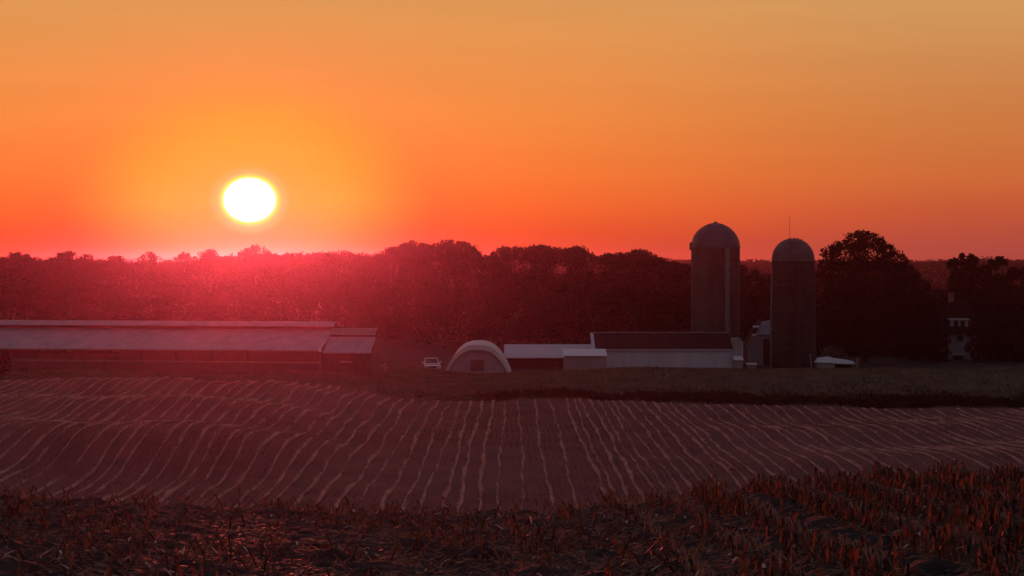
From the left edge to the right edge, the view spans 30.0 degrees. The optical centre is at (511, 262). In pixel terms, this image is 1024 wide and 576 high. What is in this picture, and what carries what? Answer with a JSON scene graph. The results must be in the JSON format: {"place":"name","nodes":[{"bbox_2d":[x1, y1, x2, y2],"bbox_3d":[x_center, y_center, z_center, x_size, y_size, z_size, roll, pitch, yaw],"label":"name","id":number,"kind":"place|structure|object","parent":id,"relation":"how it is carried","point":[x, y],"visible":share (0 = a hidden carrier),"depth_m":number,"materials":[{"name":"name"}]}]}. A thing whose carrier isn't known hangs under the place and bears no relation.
{"place":"outdoors","nodes":[
{"label":"outdoors","id":0,"kind":"place"},
{"bbox_2d":[0,379,1023,515],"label":"harvested field","id":1,"kind":"structure","parent":0,"point":[393,467],"depth_m":122.54,"materials":[{"name":"soil"}]},
{"bbox_2d":[0,376,1023,515],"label":"straw rows","id":2,"kind":"object","parent":1,"relation":"on","point":[946,448],"visible":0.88,"depth_m":131.12,"materials":[{"name":"plant"}]},
{"bbox_2d":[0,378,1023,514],"bbox_3d":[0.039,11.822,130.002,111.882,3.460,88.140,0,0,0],"label":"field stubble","id":3,"kind":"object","parent":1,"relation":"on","point":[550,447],"visible":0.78,"depth_m":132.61,"materials":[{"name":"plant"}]},
{"bbox_2d":[0,463,1023,575],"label":"corn field","id":4,"kind":"structure","parent":0,"point":[935,566],"depth_m":30.14,"materials":[{"name":"plant"}]},
{"bbox_2d":[33,540,47,556],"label":"corn stalk","id":5,"kind":"object","parent":4,"relation":"on","point":[39,548],"visible":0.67,"depth_m":26.35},
{"bbox_2d":[52,537,68,568],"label":"corn stalk","id":6,"kind":"object","parent":4,"relation":"on","point":[63,541],"visible":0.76,"depth_m":25.77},
{"bbox_2d":[51,536,87,571],"bbox_3d":[-5.868,3.893,25.360,0.506,0.539,0.095,0,0,-3],"label":"corn stalk","id":7,"kind":"object","parent":4,"relation":"on","point":[83,564],"visible":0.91,"depth_m":25.36,"materials":[{"name":"plant"}]},
{"bbox_2d":[125,547,142,575],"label":"corn stalk","id":8,"kind":"object","parent":4,"relation":"on","point":[139,552],"visible":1,"depth_m":23.00,"materials":[{"name":"plant"}]},
{"bbox_2d":[128,531,141,556],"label":"corn stalk","id":9,"kind":"object","parent":4,"relation":"on","point":[130,550],"visible":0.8,"depth_m":26.72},
{"bbox_2d":[143,538,166,561],"bbox_3d":[-4.791,3.961,25.777,0.383,0.475,0.137,0,0,6],"label":"corn stalk","id":10,"kind":"object","parent":4,"relation":"on","point":[154,548],"visible":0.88,"depth_m":25.79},
{"bbox_2d":[160,554,179,575],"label":"corn stalk","id":11,"kind":"object","parent":4,"relation":"on","point":[162,559],"visible":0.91,"depth_m":24.23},
{"bbox_2d":[184,548,209,575],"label":"corn stalk","id":12,"kind":"object","parent":4,"relation":"on","point":[192,568],"visible":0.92,"depth_m":24.46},
{"bbox_2d":[225,531,236,562],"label":"corn stalk","id":13,"kind":"object","parent":4,"relation":"on","point":[227,537],"visible":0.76,"depth_m":27.22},
{"bbox_2d":[228,544,247,567],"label":"corn stalk","id":14,"kind":"object","parent":4,"relation":"on","point":[237,554],"visible":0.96,"depth_m":25.48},
{"bbox_2d":[237,545,256,569],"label":"corn stalk","id":15,"kind":"object","parent":4,"relation":"on","point":[251,560],"visible":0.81,"depth_m":26.00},
{"bbox_2d":[256,555,277,572],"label":"corn stalk","id":16,"kind":"object","parent":4,"relation":"on","point":[266,559],"visible":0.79,"depth_m":25.90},
{"bbox_2d":[332,554,354,575],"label":"corn stalk","id":17,"kind":"object","parent":4,"relation":"on","point":[336,556],"visible":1,"depth_m":23.18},
{"bbox_2d":[351,541,360,561],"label":"corn stalk","id":18,"kind":"object","parent":4,"relation":"on","point":[357,553],"visible":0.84,"depth_m":27.18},
{"bbox_2d":[2,472,1018,575],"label":"corn husks","id":19,"kind":"object","parent":4,"relation":"on","point":[697,572],"visible":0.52,"depth_m":26.74},
{"bbox_2d":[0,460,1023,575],"bbox_3d":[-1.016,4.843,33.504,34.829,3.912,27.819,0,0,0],"label":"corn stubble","id":20,"kind":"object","parent":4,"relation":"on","point":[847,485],"visible":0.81,"depth_m":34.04,"materials":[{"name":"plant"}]},
{"bbox_2d":[620,535,631,568],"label":"corn stalk","id":21,"kind":"object","parent":4,"relation":"on","point":[628,554],"visible":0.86,"depth_m":26.55,"materials":[{"name":"plant"}]},
{"bbox_2d":[636,536,668,572],"bbox_3d":[1.927,3.985,25.960,0.508,0.541,0.096,0,0,31],"label":"corn stalk","id":22,"kind":"object","parent":4,"relation":"on","point":[654,551],"visible":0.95,"depth_m":25.96,"materials":[{"name":"plant"}]},
{"bbox_2d":[655,538,682,566],"bbox_3d":[2.103,3.882,25.163,0.448,0.506,0.059,0,0,3],"label":"corn stalk","id":23,"kind":"object","parent":4,"relation":"on","point":[665,544],"visible":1,"depth_m":25.15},
{"bbox_2d":[743,538,757,563],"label":"corn stalk","id":24,"kind":"object","parent":4,"relation":"on","point":[750,539],"visible":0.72,"depth_m":24.01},
{"bbox_2d":[755,552,763,575],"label":"corn stalk","id":25,"kind":"object","parent":4,"relation":"on","point":[759,566],"visible":0.89,"depth_m":22.82,"materials":[{"name":"plant"}]},
{"bbox_2d":[780,525,789,551],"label":"corn stalk","id":26,"kind":"object","parent":4,"relation":"on","point":[785,533],"visible":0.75,"depth_m":27.15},
{"bbox_2d":[783,529,792,560],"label":"corn stalk","id":27,"kind":"object","parent":4,"relation":"on","point":[791,535],"visible":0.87,"depth_m":26.51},
{"bbox_2d":[782,538,794,567],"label":"corn stalk","id":28,"kind":"object","parent":4,"relation":"on","point":[788,552],"visible":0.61,"depth_m":24.20,"materials":[{"name":"plant"}]},
{"bbox_2d":[794,531,804,560],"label":"corn stalk","id":29,"kind":"object","parent":4,"relation":"on","point":[800,539],"visible":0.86,"depth_m":26.24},
{"bbox_2d":[809,530,825,565],"bbox_3d":[3.831,3.653,24.135,0.156,0.529,0.319,0,0,-22],"label":"corn stalk","id":30,"kind":"object","parent":4,"relation":"on","point":[820,541],"visible":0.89,"depth_m":24.13,"materials":[{"name":"plant"}]},
{"bbox_2d":[817,524,832,559],"bbox_3d":[4.094,3.751,25.284,0.217,0.533,0.264,0,0,35],"label":"corn stalk","id":31,"kind":"object","parent":4,"relation":"on","point":[818,542],"visible":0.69,"depth_m":25.30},
{"bbox_2d":[826,540,831,564],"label":"corn stalk","id":32,"kind":"object","parent":4,"relation":"on","point":[827,550],"visible":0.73,"depth_m":24.06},
{"bbox_2d":[837,544,850,574],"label":"corn stalk","id":33,"kind":"object","parent":4,"relation":"on","point":[844,546],"visible":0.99,"depth_m":22.45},
{"bbox_2d":[844,545,852,569],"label":"corn stalk","id":34,"kind":"object","parent":4,"relation":"on","point":[849,551],"visible":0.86,"depth_m":23.19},
{"bbox_2d":[851,560,857,575],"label":"corn stalk","id":35,"kind":"object","parent":4,"relation":"on","point":[853,569],"visible":1,"depth_m":21.15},
{"bbox_2d":[850,545,865,575],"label":"corn stalk","id":36,"kind":"object","parent":4,"relation":"on","point":[859,548],"visible":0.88,"depth_m":21.55,"materials":[{"name":"plant"}]},
{"bbox_2d":[863,554,879,575],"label":"corn stalk","id":37,"kind":"object","parent":4,"relation":"on","point":[876,565],"visible":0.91,"depth_m":21.51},
{"bbox_2d":[877,534,882,575],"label":"corn stalk","id":38,"kind":"object","parent":4,"relation":"on","point":[879,543],"visible":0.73,"depth_m":22.23,"materials":[{"name":"plant"}]},
{"bbox_2d":[886,540,896,570],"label":"corn stalk","id":39,"kind":"object","parent":4,"relation":"on","point":[894,546],"visible":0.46,"depth_m":21.62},
{"bbox_2d":[891,549,901,571],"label":"corn stalk","id":40,"kind":"object","parent":4,"relation":"on","point":[897,552],"visible":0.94,"depth_m":20.50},
{"bbox_2d":[891,519,905,550],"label":"corn stalk","id":41,"kind":"object","parent":4,"relation":"on","point":[899,531],"visible":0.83,"depth_m":25.81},
{"bbox_2d":[898,518,906,542],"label":"corn stalk","id":42,"kind":"object","parent":4,"relation":"on","point":[904,530],"visible":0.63,"depth_m":26.52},
{"bbox_2d":[894,559,914,575],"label":"corn stalk","id":43,"kind":"object","parent":4,"relation":"on","point":[896,572],"visible":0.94,"depth_m":20.61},
{"bbox_2d":[913,529,924,551],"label":"corn stalk","id":44,"kind":"object","parent":4,"relation":"on","point":[919,537],"visible":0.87,"depth_m":24.93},
{"bbox_2d":[924,516,928,554],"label":"corn stalk","id":45,"kind":"object","parent":4,"relation":"on","point":[927,520],"visible":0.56,"depth_m":24.95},
{"bbox_2d":[924,526,929,558],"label":"corn stalk","id":46,"kind":"object","parent":4,"relation":"on","point":[926,532],"visible":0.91,"depth_m":23.99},
{"bbox_2d":[924,523,936,555],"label":"corn stalk","id":47,"kind":"object","parent":4,"relation":"on","point":[934,536],"visible":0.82,"depth_m":24.40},
{"bbox_2d":[941,520,957,560],"bbox_3d":[5.314,3.454,23.349,0.172,0.582,0.351,0,0,-9],"label":"corn stalk","id":48,"kind":"object","parent":4,"relation":"on","point":[949,524],"visible":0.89,"depth_m":23.35,"materials":[{"name":"plant"}]},
{"bbox_2d":[949,531,963,560],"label":"corn stalk","id":49,"kind":"object","parent":4,"relation":"on","point":[956,541],"visible":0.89,"depth_m":23.02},
{"bbox_2d":[958,538,972,568],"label":"corn stalk","id":50,"kind":"object","parent":4,"relation":"on","point":[965,549],"visible":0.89,"depth_m":22.39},
{"bbox_2d":[977,540,985,571],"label":"corn stalk","id":51,"kind":"object","parent":4,"relation":"on","point":[980,548],"visible":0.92,"depth_m":21.89,"materials":[{"name":"plant"}]},
{"bbox_2d":[979,517,986,534],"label":"corn stalk","id":52,"kind":"object","parent":4,"relation":"on","point":[980,527],"visible":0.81,"depth_m":27.00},
{"bbox_2d":[981,504,989,535],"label":"corn stalk","id":53,"kind":"object","parent":4,"relation":"on","point":[984,508],"visible":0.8,"depth_m":26.80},
{"bbox_2d":[985,541,989,575],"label":"corn stalk","id":54,"kind":"object","parent":4,"relation":"on","point":[987,549],"visible":0.96,"depth_m":21.50,"materials":[{"name":"plant"}]},
{"bbox_2d":[981,508,994,537],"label":"corn stalk","id":55,"kind":"object","parent":4,"relation":"on","point":[987,517],"visible":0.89,"depth_m":26.47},
{"bbox_2d":[987,502,998,535],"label":"corn stalk","id":56,"kind":"object","parent":4,"relation":"on","point":[993,507],"visible":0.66,"depth_m":26.58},
{"bbox_2d":[987,538,1001,572],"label":"corn stalk","id":57,"kind":"object","parent":4,"relation":"on","point":[1000,554],"visible":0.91,"depth_m":21.37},
{"bbox_2d":[991,549,1000,575],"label":"corn stalk","id":58,"kind":"object","parent":4,"relation":"on","point":[995,566],"visible":0.97,"depth_m":20.69,"materials":[{"name":"plant"}]},
{"bbox_2d":[989,506,1005,537],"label":"corn stalk","id":59,"kind":"object","parent":4,"relation":"on","point":[996,509],"visible":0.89,"depth_m":26.23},
{"bbox_2d":[988,562,1011,575],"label":"corn stalk","id":60,"kind":"object","parent":4,"relation":"on","point":[1006,569],"visible":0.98,"depth_m":20.69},
{"bbox_2d":[999,517,1004,538],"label":"corn stalk","id":61,"kind":"object","parent":4,"relation":"on","point":[1001,529],"visible":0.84,"depth_m":25.97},
{"bbox_2d":[1000,534,1011,569],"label":"corn stalk","id":62,"kind":"object","parent":4,"relation":"on","point":[1008,553],"visible":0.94,"depth_m":21.01,"materials":[{"name":"plant"}]},
{"bbox_2d":[1001,509,1018,549],"bbox_3d":[6.532,3.536,25.134,0.170,0.576,0.347,0,0,-10],"label":"corn stalk","id":63,"kind":"object","parent":4,"relation":"on","point":[1008,518],"visible":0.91,"depth_m":25.12,"materials":[{"name":"plant"}]},
{"bbox_2d":[1019,516,1023,549],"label":"corn stalk","id":64,"kind":"object","parent":4,"relation":"on","point":[1021,532],"visible":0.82,"depth_m":25.04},
{"bbox_2d":[0,267,1023,333],"bbox_3d":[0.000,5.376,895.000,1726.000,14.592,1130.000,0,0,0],"label":"hills","id":65,"kind":"structure","parent":0,"point":[466,307],"depth_m":435.98,"materials":[{"name":"plant"}]},
{"bbox_2d":[2,253,1023,303],"bbox_3d":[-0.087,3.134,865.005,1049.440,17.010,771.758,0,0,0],"label":"hill wood","id":66,"kind":"object","parent":65,"relation":"on","point":[763,267],"visible":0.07,"depth_m":728.98,"materials":[{"name":"green plant"}]},
{"bbox_2d":[0,0,1023,397],"label":"sky","id":67,"kind":"structure","parent":0,"point":[130,129],"materials":[{"name":"orange"}]},
{"bbox_2d":[0,358,1023,407],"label":"grass bank","id":68,"kind":"structure","parent":0,"point":[824,385],"depth_m":189.48,"materials":[{"name":"plant"}]},
{"bbox_2d":[0,348,11,374],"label":"bush","id":69,"kind":"object","parent":68,"relation":"on","point":[4,361],"visible":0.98,"depth_m":180.92,"materials":[{"name":"green plant"}]},
{"bbox_2d":[0,320,338,373],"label":"long barn","id":70,"kind":"structure","parent":68,"relation":"on","point":[231,346],"depth_m":189.37,"materials":[{"name":"metal"}]},
{"bbox_2d":[323,328,378,375],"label":"barn annex","id":71,"kind":"object","parent":68,"relation":"on","point":[348,349],"visible":0.87,"depth_m":185.71,"materials":[{"name":"metal"}]},
{"bbox_2d":[422,358,440,369],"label":"pickup truck","id":72,"kind":"object","parent":68,"relation":"on","point":[433,363],"visible":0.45,"depth_m":209.31,"materials":[{"name":"white paint"}]},
{"bbox_2d":[414,371,1023,408],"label":"weed strip","id":73,"kind":"object","parent":68,"relation":"on","point":[871,400],"visible":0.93,"depth_m":175.97,"materials":[{"name":"green plant"}]},
{"bbox_2d":[347,323,1023,371],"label":"farmyard","id":74,"kind":"structure","parent":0,"point":[408,350],"depth_m":242.95,"materials":[{"name":"soil"}]},
{"bbox_2d":[0,251,42,319],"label":"tree","id":75,"kind":"object","parent":74,"relation":"on","point":[16,255],"visible":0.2,"depth_m":299.31,"materials":[{"name":"green plant"}]},
{"bbox_2d":[43,250,95,319],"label":"tree","id":76,"kind":"object","parent":74,"relation":"on","point":[67,253],"visible":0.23,"depth_m":295.14,"materials":[{"name":"green plant"}]},
{"bbox_2d":[105,256,130,319],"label":"tree","id":77,"kind":"object","parent":74,"relation":"on","point":[117,259],"visible":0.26,"depth_m":304.67,"materials":[{"name":"green plant"}]},
{"bbox_2d":[137,251,161,320],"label":"tree","id":78,"kind":"object","parent":74,"relation":"on","point":[151,256],"visible":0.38,"depth_m":297.79,"materials":[{"name":"green plant"}]},
{"bbox_2d":[173,251,192,313],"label":"tree","id":79,"kind":"object","parent":74,"relation":"on","point":[185,258],"visible":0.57,"depth_m":299.71,"materials":[{"name":"green plant"}]},
{"bbox_2d":[192,249,230,308],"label":"tree","id":80,"kind":"object","parent":74,"relation":"on","point":[209,254],"visible":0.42,"depth_m":295.42,"materials":[{"name":"green plant"}]},
{"bbox_2d":[237,244,271,320],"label":"tree","id":81,"kind":"object","parent":74,"relation":"on","point":[247,252],"visible":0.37,"depth_m":299.92,"materials":[{"name":"green plant"}]},
{"bbox_2d":[268,252,319,320],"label":"tree","id":82,"kind":"object","parent":74,"relation":"on","point":[297,302],"visible":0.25,"depth_m":297.18,"materials":[{"name":"green plant"}]},
{"bbox_2d":[316,250,364,327],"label":"tree","id":83,"kind":"object","parent":74,"relation":"on","point":[347,256],"visible":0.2,"depth_m":297.53,"materials":[{"name":"green plant"}]},
{"bbox_2d":[380,247,401,330],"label":"tree","id":84,"kind":"object","parent":74,"relation":"on","point":[391,271],"visible":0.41,"depth_m":291.60,"materials":[{"name":"green plant"}]},
{"bbox_2d":[398,239,431,332],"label":"tree","id":85,"kind":"object","parent":74,"relation":"on","point":[409,244],"visible":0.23,"depth_m":291.46,"materials":[{"name":"green plant"}]},
{"bbox_2d":[428,239,474,339],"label":"tree","id":86,"kind":"object","parent":74,"relation":"on","point":[452,281],"visible":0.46,"depth_m":291.54,"materials":[{"name":"green plant"}]},
{"bbox_2d":[446,340,510,373],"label":"hoop shed","id":87,"kind":"structure","parent":74,"relation":"on","point":[479,357],"depth_m":206.62,"materials":[{"name":"grey metal"}]},
{"bbox_2d":[470,359,484,370],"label":"door","id":88,"kind":"structure","parent":87,"relation":"in","point":[475,364],"depth_m":206.55,"materials":[{"name":"red metal"}]},
{"bbox_2d":[490,246,515,342],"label":"tree","id":89,"kind":"object","parent":74,"relation":"on","point":[503,248],"visible":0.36,"depth_m":294.68,"materials":[{"name":"green plant"}]},
{"bbox_2d":[0,242,1023,356],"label":"woodland","id":90,"kind":"object","parent":74,"relation":"on","point":[559,324],"visible":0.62,"depth_m":273.91,"materials":[{"name":"green plant"}]},
{"bbox_2d":[523,244,557,342],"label":"tree","id":91,"kind":"object","parent":74,"relation":"on","point":[550,268],"visible":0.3,"depth_m":294.61,"materials":[{"name":"green plant"}]},
{"bbox_2d":[504,344,591,368],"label":"open shed","id":92,"kind":"structure","parent":74,"relation":"on","point":[522,356],"depth_m":226.04,"materials":[{"name":"metal"}]},
{"bbox_2d":[559,245,591,343],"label":"tree","id":93,"kind":"object","parent":74,"relation":"on","point":[577,275],"visible":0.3,"depth_m":294.68,"materials":[{"name":"green plant"}]},
{"bbox_2d":[562,349,606,369],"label":"lean to","id":94,"kind":"object","parent":74,"relation":"on","point":[582,359],"visible":0.7,"depth_m":214.00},
{"bbox_2d":[590,252,623,331],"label":"tree","id":95,"kind":"object","parent":74,"relation":"on","point":[607,272],"visible":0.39,"depth_m":296.61,"materials":[{"name":"green plant"}]},
{"bbox_2d":[619,248,661,331],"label":"tree","id":96,"kind":"object","parent":74,"relation":"on","point":[635,283],"visible":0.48,"depth_m":294.19,"materials":[{"name":"green plant"}]},
{"bbox_2d":[590,332,733,368],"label":"white barn","id":97,"kind":"structure","parent":74,"relation":"on","point":[674,349],"depth_m":220.02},
{"bbox_2d":[652,260,690,328],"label":"tree","id":98,"kind":"object","parent":74,"relation":"on","point":[664,288],"visible":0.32,"depth_m":289.63,"materials":[{"name":"green plant"}]},
{"bbox_2d":[689,221,740,339],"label":"silo","id":99,"kind":"object","parent":74,"relation":"on","point":[714,247],"visible":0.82,"depth_m":233.48,"materials":[{"name":"concrete"}]},
{"bbox_2d":[731,337,743,368],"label":"end shed","id":100,"kind":"structure","parent":74,"relation":"on","point":[737,346],"depth_m":219.90,"materials":[{"name":"metal"}]},
{"bbox_2d":[740,264,751,350],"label":"tree","id":101,"kind":"object","parent":74,"relation":"on","point":[743,268],"visible":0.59,"depth_m":267.79,"materials":[{"name":"green plant"}]},
{"bbox_2d":[746,363,756,368],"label":"water trough","id":102,"kind":"object","parent":74,"relation":"on","point":[751,365],"visible":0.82,"depth_m":221.65,"materials":[{"name":"grey metal"}]},
{"bbox_2d":[743,319,769,364],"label":"feed house","id":103,"kind":"structure","parent":74,"relation":"on","point":[756,346],"depth_m":233.00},
{"bbox_2d":[763,339,769,364],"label":"door","id":104,"kind":"structure","parent":103,"relation":"in","point":[766,342],"depth_m":232.96,"materials":[{"name":"wood"}]},
{"bbox_2d":[743,268,770,330],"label":"tree","id":105,"kind":"object","parent":74,"relation":"on","point":[757,288],"visible":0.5,"depth_m":274.45,"materials":[{"name":"green plant"}]},
{"bbox_2d":[769,216,816,368],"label":"silo","id":106,"kind":"object","parent":74,"relation":"on","point":[793,343],"visible":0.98,"depth_m":225.76,"materials":[{"name":"grey metal"}]},
{"bbox_2d":[818,345,849,359],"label":"shrub","id":107,"kind":"object","parent":74,"relation":"on","point":[824,354],"visible":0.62,"depth_m":235.72,"materials":[{"name":"green plant"}]},
{"bbox_2d":[814,356,854,368],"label":"shelter","id":108,"kind":"object","parent":74,"relation":"on","point":[827,362],"visible":0.6,"depth_m":226.56,"materials":[{"name":"metal"}]},
{"bbox_2d":[815,229,941,362],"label":"tree","id":109,"kind":"object","parent":74,"relation":"on","point":[861,268],"visible":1,"depth_m":236.53,"materials":[{"name":"green plant"}]},
{"bbox_2d":[898,269,937,359],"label":"tree","id":110,"kind":"object","parent":74,"relation":"on","point":[917,271],"visible":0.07,"depth_m":245.66,"materials":[{"name":"green plant"}]},
{"bbox_2d":[936,293,981,359],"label":"house","id":111,"kind":"structure","parent":74,"relation":"on","point":[956,316],"depth_m":246.29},
{"bbox_2d":[938,253,981,313],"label":"tree","id":112,"kind":"object","parent":74,"relation":"on","point":[965,280],"visible":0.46,"depth_m":261.13,"materials":[{"name":"green plant"}]},
{"bbox_2d":[964,310,1007,361],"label":"shrub","id":113,"kind":"object","parent":74,"relation":"on","point":[984,347],"visible":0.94,"depth_m":239.36,"materials":[{"name":"green plant"}]},
{"bbox_2d":[969,256,1023,336],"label":"tree","id":114,"kind":"object","parent":74,"relation":"on","point":[996,282],"visible":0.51,"depth_m":258.72,"materials":[{"name":"green plant"}]},
{"bbox_2d":[1017,267,1023,314],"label":"tree","id":115,"kind":"object","parent":74,"relation":"on","point":[1022,279],"visible":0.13,"depth_m":266.13,"materials":[{"name":"green plant"}]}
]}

